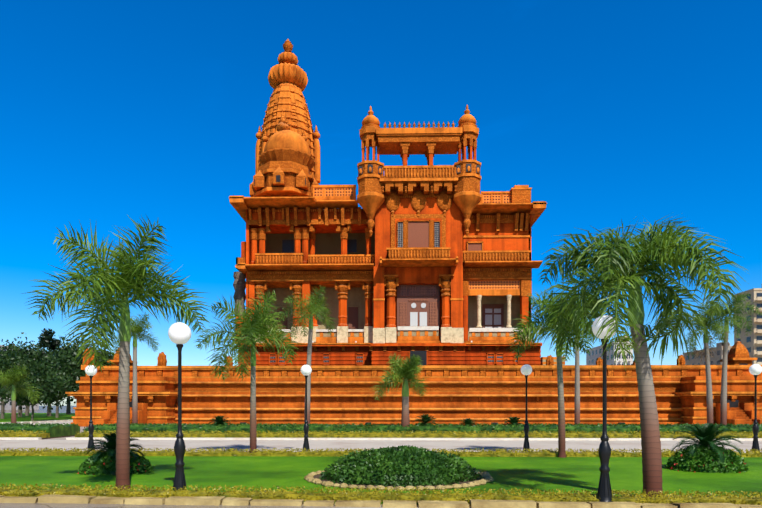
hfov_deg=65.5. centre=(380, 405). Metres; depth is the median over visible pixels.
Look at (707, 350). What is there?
palm
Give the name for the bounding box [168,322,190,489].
lamp
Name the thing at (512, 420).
cycad
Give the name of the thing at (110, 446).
cycad
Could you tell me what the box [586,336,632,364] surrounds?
building
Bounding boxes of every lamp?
[85,365,96,450]
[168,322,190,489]
[301,365,311,450]
[521,364,531,451]
[592,315,615,501]
[749,364,761,450]
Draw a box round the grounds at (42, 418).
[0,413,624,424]
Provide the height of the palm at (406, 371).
4.818 m
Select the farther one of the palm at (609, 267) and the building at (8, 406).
the building at (8, 406)
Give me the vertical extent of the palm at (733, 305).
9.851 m
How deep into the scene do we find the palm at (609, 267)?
11.33 m
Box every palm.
[0,363,43,423]
[21,215,212,489]
[111,311,159,422]
[194,291,300,452]
[278,285,336,423]
[372,352,427,426]
[506,284,603,457]
[538,213,748,496]
[549,308,594,423]
[675,302,741,423]
[691,290,761,424]
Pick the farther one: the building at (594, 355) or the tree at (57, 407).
the building at (594, 355)
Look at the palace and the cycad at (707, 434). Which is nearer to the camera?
the cycad at (707, 434)
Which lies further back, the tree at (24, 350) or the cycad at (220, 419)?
the tree at (24, 350)
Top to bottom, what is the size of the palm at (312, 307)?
9.958 m
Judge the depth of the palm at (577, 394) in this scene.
39.25 m
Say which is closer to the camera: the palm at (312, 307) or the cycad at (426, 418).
the cycad at (426, 418)
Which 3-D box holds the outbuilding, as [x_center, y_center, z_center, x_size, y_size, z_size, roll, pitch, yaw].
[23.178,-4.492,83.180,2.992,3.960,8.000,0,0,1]
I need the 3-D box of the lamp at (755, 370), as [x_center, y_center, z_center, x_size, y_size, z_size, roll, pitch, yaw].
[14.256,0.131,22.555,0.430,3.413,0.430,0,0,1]
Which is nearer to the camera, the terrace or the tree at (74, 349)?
the terrace
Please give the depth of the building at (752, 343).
138.01 m
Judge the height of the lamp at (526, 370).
3.413 m
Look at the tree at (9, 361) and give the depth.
80.64 m
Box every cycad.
[85,432,144,461]
[209,415,230,425]
[412,414,437,425]
[459,418,477,425]
[502,417,524,425]
[670,423,741,462]
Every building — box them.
[0,345,38,409]
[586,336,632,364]
[683,342,731,364]
[734,288,761,364]
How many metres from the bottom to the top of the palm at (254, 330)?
6.173 m
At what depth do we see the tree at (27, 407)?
105.66 m
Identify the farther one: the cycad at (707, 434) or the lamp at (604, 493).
the cycad at (707, 434)
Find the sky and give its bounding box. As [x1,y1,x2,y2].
[0,0,761,405]
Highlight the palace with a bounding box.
[229,39,546,375]
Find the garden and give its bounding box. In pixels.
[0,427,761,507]
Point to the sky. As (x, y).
(611, 112)
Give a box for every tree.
[0,332,69,416]
[0,347,50,418]
[0,369,76,420]
[2,343,66,415]
[25,355,78,417]
[34,333,81,413]
[37,328,61,415]
[38,342,115,398]
[53,337,98,367]
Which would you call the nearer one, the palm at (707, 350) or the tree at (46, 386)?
the palm at (707, 350)
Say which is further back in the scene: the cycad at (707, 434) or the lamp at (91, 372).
the lamp at (91, 372)
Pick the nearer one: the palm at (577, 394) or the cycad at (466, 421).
the cycad at (466, 421)
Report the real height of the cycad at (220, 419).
1.224 m
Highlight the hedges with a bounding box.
[0,422,761,504]
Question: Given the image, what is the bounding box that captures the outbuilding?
[541,357,564,364]
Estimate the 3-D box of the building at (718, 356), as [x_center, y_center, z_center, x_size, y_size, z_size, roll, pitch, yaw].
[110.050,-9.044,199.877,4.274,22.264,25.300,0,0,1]
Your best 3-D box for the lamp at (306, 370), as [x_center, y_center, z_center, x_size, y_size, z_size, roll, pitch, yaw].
[-2.892,0.131,22.916,0.430,3.413,0.430,0,0,1]
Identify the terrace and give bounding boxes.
[65,341,761,426]

